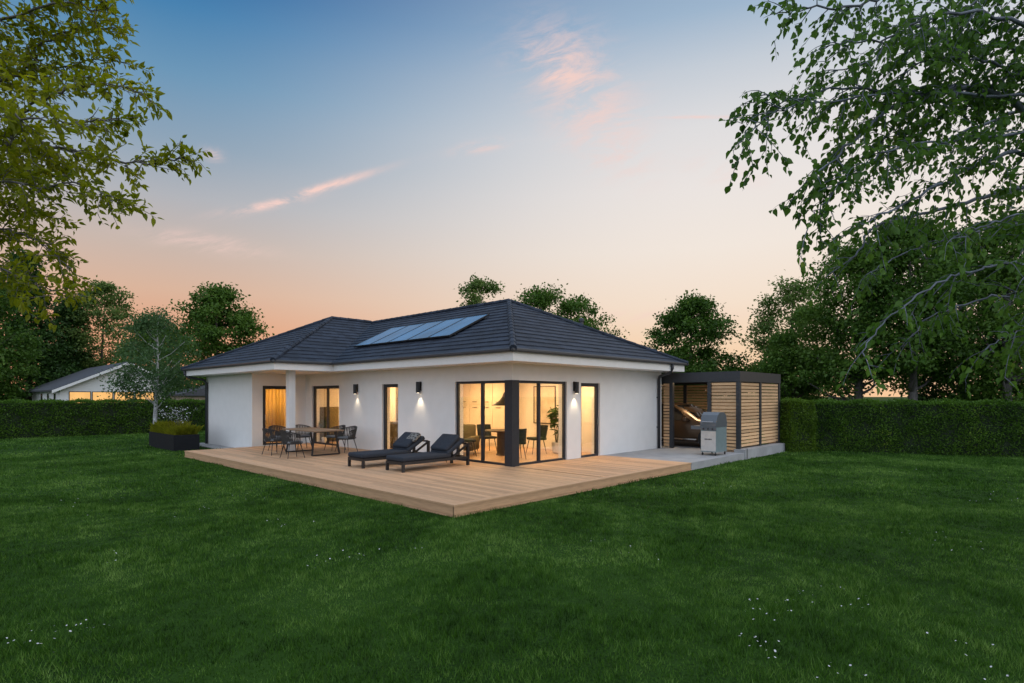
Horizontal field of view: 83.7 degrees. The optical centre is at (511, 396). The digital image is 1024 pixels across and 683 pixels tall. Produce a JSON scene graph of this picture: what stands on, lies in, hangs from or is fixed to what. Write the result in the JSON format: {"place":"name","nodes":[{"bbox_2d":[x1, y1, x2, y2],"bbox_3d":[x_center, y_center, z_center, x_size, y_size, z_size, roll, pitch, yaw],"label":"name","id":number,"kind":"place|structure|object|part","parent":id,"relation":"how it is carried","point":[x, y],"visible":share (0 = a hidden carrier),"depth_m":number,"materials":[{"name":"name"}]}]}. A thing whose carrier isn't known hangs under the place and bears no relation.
{"place":"outdoors","nodes":[
{"label":"outdoors","id":0,"kind":"place"},
{"bbox_2d":[24,361,181,402],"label":"neighbour house","id":1,"kind":"structure","parent":0,"point":[84,383],"depth_m":47.14,"materials":[{"name":"white paint"}]},
{"bbox_2d":[69,391,90,402],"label":"window","id":2,"kind":"structure","parent":1,"relation":"in","point":[74,395],"depth_m":45.86,"materials":[{"name":"glass"}]},
{"bbox_2d":[92,391,112,400],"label":"window","id":3,"kind":"structure","parent":1,"relation":"in","point":[103,396],"depth_m":46.87,"materials":[{"name":"glass"}]},
{"bbox_2d":[114,392,132,399],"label":"window","id":4,"kind":"structure","parent":1,"relation":"in","point":[115,396],"depth_m":47.82,"materials":[{"name":"glass"}]},
{"bbox_2d":[135,392,153,402],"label":"window","id":5,"kind":"structure","parent":1,"relation":"in","point":[149,396],"depth_m":49.26,"materials":[{"name":"glass"}]},
{"bbox_2d":[148,420,203,434],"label":"ornamental grass","id":6,"kind":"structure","parent":0,"point":[177,428],"depth_m":21.01,"materials":[{"name":"green plant"}]},
{"bbox_2d":[200,440,756,461],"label":"pavement","id":7,"kind":"structure","parent":0,"point":[685,451],"depth_m":17.60,"materials":[{"name":"concrete"}]},
{"bbox_2d":[661,402,749,445],"bbox_3d":[6.186,0.974,20.732,4.440,1.548,2.160,0,0,44],"label":"parked car","id":8,"kind":"object","parent":7,"relation":"on","point":[687,417],"visible":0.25,"depth_m":19.88,"materials":[{"name":"brown metal"}]},
{"bbox_3d":[5.759,0.556,20.105,1.230,0.564,0.262,0,0,44],"label":"side window","id":9,"kind":"part","parent":8,"relation":"part of","materials":[{"name":"black glass"}]},
{"bbox_2d":[691,412,726,455],"bbox_3d":[5.936,1.109,17.327,0.830,1.279,0.803,0,0,44],"label":"gas grill","id":10,"kind":"object","parent":7,"relation":"on","point":[712,426],"visible":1,"depth_m":17.02,"materials":[{"name":"silver metal"}]},
{"bbox_2d":[701,431,715,451],"bbox_3d":[5.827,1.325,16.974,0.450,0.590,0.019,0,0,44],"label":"door","id":11,"kind":"structure","parent":10,"relation":"in","point":[708,438],"depth_m":16.97,"materials":[{"name":"silver metal"}]},
{"bbox_2d":[463,383,504,446],"bbox_3d":[-1.143,0.575,20.872,3.000,2.350,0.619,0,0,44],"label":"kitchen cabinet","id":12,"kind":"object","parent":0,"point":[494,415],"visible":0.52,"depth_m":20.25,"materials":[{"name":"wood"}]},
{"bbox_3d":[-1.771,0.975,21.084,0.580,1.350,0.057,0,0,44],"label":"cupboard door","id":13,"kind":"part","parent":12,"relation":"part of","materials":[{"name":"wood"}]},
{"bbox_3d":[-1.771,-0.150,21.084,0.580,0.860,0.057,0,0,44],"label":"cupboard door","id":14,"kind":"part","parent":12,"relation":"part of","materials":[{"name":"wood"}]},
{"bbox_3d":[-1.338,0.975,20.669,0.580,1.350,0.057,0,0,44],"label":"cupboard door","id":15,"kind":"part","parent":12,"relation":"part of","materials":[{"name":"wood"}]},
{"bbox_3d":[-1.338,-0.150,20.669,0.580,0.860,0.057,0,0,44],"label":"cupboard door","id":16,"kind":"part","parent":12,"relation":"part of","materials":[{"name":"wood"}]},
{"bbox_3d":[-0.905,0.975,20.254,0.580,1.350,0.057,0,0,44],"label":"cupboard door","id":17,"kind":"part","parent":12,"relation":"part of","materials":[{"name":"wood"}]},
{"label":"cupboard door","id":18,"kind":"part","parent":12,"relation":"part of","materials":[{"name":"wood"}]},
{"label":"cupboard door","id":19,"kind":"part","parent":12,"relation":"part of","materials":[{"name":"wood"}]},
{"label":"cupboard door","id":20,"kind":"part","parent":12,"relation":"part of","materials":[{"name":"wood"}]},
{"bbox_2d":[0,397,1023,682],"bbox_3d":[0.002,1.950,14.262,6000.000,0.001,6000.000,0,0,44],"label":"lawn","id":21,"kind":"structure","parent":0,"point":[384,641],"depth_m":5.66,"materials":[{"name":"green plant"}]},
{"bbox_2d":[0,258,50,400],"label":"tree","id":22,"kind":"object","parent":21,"relation":"on","point":[24,349],"visible":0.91,"depth_m":53.14,"materials":[{"name":"green plant"}]},
{"bbox_2d":[0,248,92,399],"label":"conifer tree","id":23,"kind":"object","parent":21,"relation":"on","point":[47,335],"visible":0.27,"depth_m":59.48,"materials":[{"name":"green plant"}]},
{"bbox_2d":[25,289,101,399],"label":"conifer tree","id":24,"kind":"object","parent":21,"relation":"on","point":[61,306],"visible":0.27,"depth_m":63.35,"materials":[{"name":"green plant"}]},
{"bbox_2d":[59,275,139,367],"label":"tree","id":25,"kind":"object","parent":21,"relation":"on","point":[111,305],"visible":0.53,"depth_m":64.81,"materials":[{"name":"green plant"}]},
{"bbox_2d":[0,397,204,438],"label":"hedge","id":26,"kind":"object","parent":21,"relation":"on","point":[20,418],"visible":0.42,"depth_m":28.48,"materials":[{"name":"green plant"}]},
{"bbox_2d":[0,0,212,332],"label":"broadleaf tree","id":27,"kind":"object","parent":21,"relation":"on","point":[33,173],"visible":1,"depth_m":5.76,"materials":[{"name":"green plant"}]},
{"bbox_2d":[107,311,190,380],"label":"tree","id":28,"kind":"object","parent":21,"relation":"on","point":[145,338],"visible":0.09,"depth_m":60.49,"materials":[{"name":"green plant"}]},
{"bbox_2d":[94,303,206,423],"bbox_3d":[-14.938,-0.936,23.900,3.969,5.782,4.083,0,0,44],"label":"birch tree","id":29,"kind":"object","parent":21,"relation":"on","point":[167,375],"visible":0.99,"depth_m":23.61,"materials":[{"name":"green plant"}]},
{"bbox_2d":[149,432,199,450],"bbox_3d":[-12.871,1.665,21.741,3.100,0.570,0.850,0,0,44],"label":"planter box","id":30,"kind":"object","parent":21,"relation":"on","point":[174,442],"visible":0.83,"depth_m":20.83,"materials":[{"name":"metal"}]},
{"bbox_2d":[154,406,197,423],"bbox_3d":[-12.787,0.886,21.681,2.623,1.051,0.930,0,0,44],"label":"flowering plant","id":31,"kind":"object","parent":30,"relation":"in","point":[175,413],"visible":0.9,"depth_m":21.53,"materials":[{"name":"white plant"}]},
{"bbox_2d":[168,385,204,399],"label":"garden shed","id":32,"kind":"structure","parent":21,"relation":"on","point":[200,394],"depth_m":38.50,"materials":[{"name":"grey"}]},
{"bbox_2d":[153,281,274,398],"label":"tree","id":33,"kind":"object","parent":21,"relation":"on","point":[210,315],"visible":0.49,"depth_m":43.16,"materials":[{"name":"green plant"}]},
{"bbox_2d":[180,298,688,466],"bbox_3d":[-3.771,-0.670,21.200,16.882,5.240,10.532,0,0,44],"label":"bungalow","id":34,"kind":"object","parent":21,"relation":"on","point":[521,350],"visible":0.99,"depth_m":18.03,"materials":[{"name":"white paint"}]},
{"bbox_2d":[263,386,285,444],"bbox_3d":[-8.673,0.685,21.071,0.111,2.146,1.066,0,0,44],"label":"door","id":35,"kind":"structure","parent":34,"relation":"in","point":[264,387],"depth_m":20.74,"materials":[{"name":"black metal"}]},
{"bbox_2d":[265,389,285,442],"bbox_3d":[-8.685,0.565,21.823,0.098,2.330,1.910,0,0,44],"label":"curtain","id":36,"kind":"object","parent":34,"relation":"hanging from","point":[275,406],"visible":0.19,"depth_m":21.56,"materials":[{"name":"orange fabric"}]},
{"bbox_2d":[319,417,326,442],"bbox_3d":[-7.113,1.252,21.661,0.470,0.996,0.413,0,0,4],"label":"potted plant","id":37,"kind":"object","parent":34,"relation":"on","point":[324,438],"visible":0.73,"depth_m":21.60,"materials":[{"name":"green plant"}]},
{"bbox_2d":[314,386,338,445],"bbox_3d":[-6.720,0.685,20.834,1.976,2.146,0.070,0,0,44],"label":"window","id":38,"kind":"structure","parent":34,"relation":"in","point":[315,387],"depth_m":21.12,"materials":[{"name":"black metal"}]},
{"bbox_2d":[320,407,338,439],"bbox_3d":[-6.872,1.050,22.482,0.500,1.280,1.200,0,0,44],"label":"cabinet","id":39,"kind":"object","parent":34,"relation":"on","point":[333,416],"visible":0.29,"depth_m":22.10,"materials":[{"name":"brown wood"}]},
{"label":"cabinet door","id":40,"kind":"part","parent":39,"relation":"part of","materials":[{"name":"brown wood"}]},
{"bbox_2d":[353,384,357,393],"bbox_3d":[-5.251,-0.252,19.186,0.124,0.337,0.157,0,0,44],"label":"wall lamp","id":41,"kind":"object","parent":34,"relation":"attached to","point":[355,388],"visible":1,"depth_m":19.13,"materials":[{"name":"black metal"}]},
{"bbox_2d":[384,384,397,448],"bbox_3d":[-3.763,0.685,18.001,0.866,2.146,0.070,0,0,44],"label":"window","id":42,"kind":"structure","parent":34,"relation":"in","point":[385,385],"depth_m":18.23,"materials":[{"name":"black metal"}]},
{"bbox_2d":[390,421,397,445],"bbox_3d":[-3.721,1.280,19.338,1.500,0.820,0.480,0,0,44],"label":"sideboard","id":43,"kind":"object","parent":34,"relation":"on","point":[393,431],"visible":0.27,"depth_m":19.27,"materials":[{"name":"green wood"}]},
{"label":"cabinet door","id":44,"kind":"part","parent":43,"relation":"part of","materials":[{"name":"brown wood"}]},
{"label":"cabinet door","id":45,"kind":"part","parent":43,"relation":"part of","materials":[{"name":"brown wood"}]},
{"bbox_2d":[397,387,397,420],"bbox_3d":[-3.323,0.125,20.769,0.099,1.450,2.007,0,0,44],"label":"curtain","id":46,"kind":"object","parent":34,"relation":"hanging from","point":[397,403],"visible":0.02,"depth_m":20.05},
{"bbox_2d":[416,382,421,392],"bbox_3d":[-2.746,-0.272,16.786,0.124,0.337,0.157,0,0,44],"label":"wall lamp","id":47,"kind":"object","parent":34,"relation":"attached to","point":[418,387],"visible":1,"depth_m":16.72,"materials":[{"name":"black metal"}]},
{"bbox_2d":[463,438,476,455],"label":"dining chair","id":48,"kind":"object","parent":34,"relation":"on","point":[471,440],"visible":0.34,"depth_m":16.68,"materials":[{"name":"green fabric"}]},
{"bbox_2d":[463,424,478,450],"bbox_3d":[-1.718,1.313,17.714,1.272,0.880,0.891,0,0,14],"label":"armchair","id":49,"kind":"object","parent":34,"relation":"on","point":[469,430],"visible":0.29,"depth_m":17.88,"materials":[{"name":"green fabric"}]},
{"bbox_2d":[456,380,504,465],"bbox_3d":[-0.813,0.675,15.161,1.936,2.166,0.070,0,0,44],"label":"window","id":50,"kind":"structure","parent":34,"relation":"in","point":[482,383],"depth_m":15.11,"materials":[{"name":"black metal"}]},
{"bbox_2d":[477,424,496,450],"bbox_3d":[-0.823,1.321,18.120,0.516,0.862,0.632,0,0,-33],"label":"dining chair","id":51,"kind":"object","parent":34,"relation":"on","point":[488,435],"visible":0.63,"depth_m":18.25,"materials":[{"name":"green fabric"}]},
{"bbox_2d":[485,429,504,455],"bbox_3d":[-0.202,1.375,17.158,1.260,0.750,1.260,0,0,44],"label":"dining table","id":52,"kind":"object","parent":34,"relation":"on","point":[500,442],"visible":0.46,"depth_m":16.93,"materials":[{"name":"brown wood"}]},
{"bbox_2d":[492,392,504,405],"bbox_3d":[-0.202,-0.189,17.158,0.800,0.918,0.800,0,0,44],"label":"pendant lamp","id":53,"kind":"object","parent":34,"relation":"hanging from","point":[501,402],"visible":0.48,"depth_m":16.98,"materials":[{"name":"black metal"}]},
{"bbox_2d":[519,429,526,458],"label":"dining chair","id":54,"kind":"object","parent":34,"relation":"on","point":[522,436],"visible":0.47,"depth_m":15.78,"materials":[{"name":"green fabric"}]},
{"bbox_2d":[526,425,547,454],"bbox_3d":[0.805,1.321,17.594,0.632,0.862,0.516,0,0,-23],"label":"dining chair","id":55,"kind":"object","parent":34,"relation":"on","point":[544,428],"visible":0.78,"depth_m":17.45,"materials":[{"name":"green fabric"}]},
{"bbox_2d":[519,380,565,464],"bbox_3d":[0.785,0.675,15.202,0.070,2.166,1.956,0,0,44],"label":"window","id":56,"kind":"structure","parent":34,"relation":"in","point":[538,383],"depth_m":15.15,"materials":[{"name":"black glass"}]},
{"bbox_2d":[533,386,555,423],"bbox_3d":[1.087,0.280,19.154,0.960,1.260,0.030,0,0,44],"label":"framed picture","id":57,"kind":"object","parent":34,"relation":"attached to","point":[548,397],"visible":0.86,"depth_m":19.13,"materials":[{"name":"brown wood"}]},
{"bbox_2d":[546,405,558,453],"bbox_3d":[1.379,0.947,17.661,0.758,1.606,0.666,0,0,44],"label":"potted plant","id":58,"kind":"object","parent":34,"relation":"on","point":[555,444],"visible":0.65,"depth_m":17.60,"materials":[{"name":"green plant"}]},
{"bbox_2d":[573,382,578,393],"bbox_3d":[1.802,-0.252,16.027,0.157,0.337,0.124,0,0,44],"label":"wall lamp","id":59,"kind":"object","parent":34,"relation":"attached to","point":[576,387],"visible":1,"depth_m":15.97,"materials":[{"name":"black metal"}]},
{"bbox_2d":[581,383,597,457],"bbox_3d":[2.234,0.685,16.700,0.111,2.146,0.926,0,0,44],"label":"door","id":60,"kind":"structure","parent":34,"relation":"in","point":[595,385],"depth_m":16.97,"materials":[{"name":"black metal"}]},
{"bbox_2d":[184,443,691,517],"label":"wooden deck","id":61,"kind":"structure","parent":21,"relation":"on","point":[456,488],"depth_m":12.83,"materials":[{"name":"brown wood"}]},
{"bbox_2d":[262,428,286,455],"bbox_3d":[-7.188,1.346,17.232,0.641,0.814,0.619,0,0,35],"label":"garden chair","id":62,"kind":"object","parent":61,"relation":"on","point":[270,439],"visible":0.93,"depth_m":17.01,"materials":[{"name":"black metal"}]},
{"bbox_2d":[268,425,286,451],"bbox_3d":[-7.538,1.346,18.504,0.619,0.814,0.641,0,0,37],"label":"garden chair","id":63,"kind":"object","parent":61,"relation":"on","point":[274,427],"visible":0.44,"depth_m":18.66,"materials":[{"name":"black wicker"}]},
{"bbox_2d":[280,430,304,457],"bbox_3d":[-6.287,1.346,16.299,0.641,0.814,0.619,0,0,44],"label":"garden chair","id":64,"kind":"object","parent":61,"relation":"on","point":[285,439],"visible":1,"depth_m":16.09,"materials":[{"name":"black wicker"}]},
{"bbox_2d":[295,424,311,449],"bbox_3d":[-6.979,1.346,19.016,0.641,0.814,0.619,0,0,-40],"label":"garden chair","id":65,"kind":"object","parent":61,"relation":"on","point":[305,435],"visible":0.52,"depth_m":19.19,"materials":[{"name":"black metal"}]},
{"bbox_2d":[282,427,343,455],"bbox_3d":[-6.132,1.371,17.573,2.100,0.743,0.975,0,0,44],"label":"outdoor table","id":66,"kind":"object","parent":61,"relation":"on","point":[313,429],"visible":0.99,"depth_m":17.29,"materials":[{"name":"brown wood"}]},
{"bbox_2d":[324,425,345,449],"bbox_3d":[-5.766,1.346,18.721,0.641,0.814,0.619,0,0,44],"label":"garden chair","id":67,"kind":"object","parent":61,"relation":"on","point":[331,435],"visible":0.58,"depth_m":18.70,"materials":[{"name":"black metal"}]},
{"bbox_2d":[335,426,357,452],"bbox_3d":[-5.225,1.346,18.134,0.641,0.814,0.619,0,0,38],"label":"garden chair","id":68,"kind":"object","parent":61,"relation":"on","point":[352,433],"visible":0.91,"depth_m":18.13,"materials":[{"name":"black metal"}]},
{"bbox_2d":[348,432,429,468],"bbox_3d":[-3.168,1.355,14.864,0.700,0.791,2.063,0,0,44],"label":"sun lounger","id":69,"kind":"object","parent":61,"relation":"on","point":[402,444],"visible":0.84,"depth_m":14.78,"materials":[{"name":"grey fabric"}]},
{"bbox_2d":[406,433,420,441],"bbox_3d":[-2.613,1.080,15.147,0.380,0.224,0.259,0,0,44],"label":"throw cushion","id":70,"kind":"object","parent":69,"relation":"on","point":[413,437],"visible":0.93,"depth_m":15.06,"materials":[{"name":"fabric"}]},
{"bbox_2d":[386,434,469,472],"bbox_3d":[-2.048,1.355,14.095,0.700,0.791,2.063,0,0,44],"label":"sun lounger","id":71,"kind":"object","parent":61,"relation":"on","point":[443,447],"visible":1,"depth_m":14.12,"materials":[{"name":"grey fabric"}]},
{"bbox_2d":[456,272,504,305],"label":"tree","id":72,"kind":"object","parent":21,"relation":"on","point":[477,285],"visible":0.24,"depth_m":49.13,"materials":[{"name":"green plant"}]},
{"bbox_2d":[6,469,1017,679],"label":"daisies","id":73,"kind":"object","parent":21,"relation":"on","point":[630,545],"visible":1,"depth_m":4.73,"materials":[{"name":"white plant"}]},
{"bbox_2d":[514,279,591,326],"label":"tree","id":74,"kind":"object","parent":21,"relation":"on","point":[544,299],"visible":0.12,"depth_m":45.34,"materials":[{"name":"green plant"}]},
{"bbox_2d":[548,290,629,338],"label":"tree","id":75,"kind":"object","parent":21,"relation":"on","point":[580,304],"visible":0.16,"depth_m":46.98,"materials":[{"name":"green plant"}]},
{"bbox_2d":[641,289,752,409],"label":"tree","id":76,"kind":"object","parent":21,"relation":"on","point":[682,321],"visible":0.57,"depth_m":42.88,"materials":[{"name":"green plant"}]},
{"bbox_2d":[661,371,780,458],"bbox_3d":[5.810,0.578,21.577,7.466,2.745,3.600,0,0,44],"label":"carport","id":77,"kind":"object","parent":21,"relation":"on","point":[750,400],"visible":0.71,"depth_m":19.14,"materials":[{"name":"wood"}]},
{"bbox_2d":[690,443,784,469],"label":"kerb","id":78,"kind":"structure","parent":21,"relation":"on","point":[762,450],"depth_m":17.73,"materials":[{"name":"concrete"}]},
{"bbox_2d":[743,329,828,403],"bbox_3d":[16.597,-1.049,34.081,4.793,6.024,5.271,0,0,44],"label":"tree","id":79,"kind":"object","parent":21,"relation":"on","point":[771,363],"visible":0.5,"depth_m":33.27,"materials":[{"name":"green plant"}]},
{"bbox_2d":[735,269,845,399],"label":"tree","id":80,"kind":"object","parent":21,"relation":"on","point":[793,298],"visible":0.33,"depth_m":41.82,"materials":[{"name":"green plant"}]},
{"bbox_2d":[776,397,817,451],"bbox_3d":[10.120,0.999,20.600,1.406,2.008,1.342,0,0,-15],"label":"hedge","id":81,"kind":"object","parent":21,"relation":"on","point":[798,418],"visible":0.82,"depth_m":20.15,"materials":[{"name":"green plant"}]},
{"bbox_2d":[777,233,933,403],"bbox_3d":[18.465,-3.454,30.950,7.471,10.824,8.222,0,0,44],"label":"tree","id":82,"kind":"object","parent":21,"relation":"on","point":[828,362],"visible":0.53,"depth_m":30.49,"materials":[{"name":"green plant"}]},
{"bbox_2d":[719,0,1023,397],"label":"birch tree","id":83,"kind":"object","parent":21,"relation":"on","point":[979,97],"visible":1,"depth_m":5.10,"materials":[{"name":"green plant"}]},
{"bbox_2d":[824,208,992,400],"bbox_3d":[19.711,-3.744,28.767,7.295,11.403,7.713,0,0,44],"label":"tree","id":84,"kind":"object","parent":21,"relation":"on","point":[913,279],"visible":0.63,"depth_m":27.87,"materials":[{"name":"green plant"}]},
{"bbox_2d":[812,397,1023,456],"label":"hedge","id":85,"kind":"object","parent":21,"relation":"on","point":[985,427],"visible":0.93,"depth_m":19.36,"materials":[{"name":"green plant"}]},
{"bbox_2d":[891,218,1023,404],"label":"tree","id":86,"kind":"object","parent":21,"relation":"on","point":[932,393],"visible":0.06,"depth_m":32.57,"materials":[{"name":"green plant"}]},
{"bbox_2d":[918,206,1023,404],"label":"tree","id":87,"kind":"object","parent":21,"relation":"on","point":[1006,391],"visible":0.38,"depth_m":27.26,"materials":[{"name":"green plant"}]},
{"bbox_2d":[0,0,1023,396],"label":"sky","id":88,"kind":"structure","parent":0,"point":[371,158],"materials":[{"name":"blue"}]}
]}

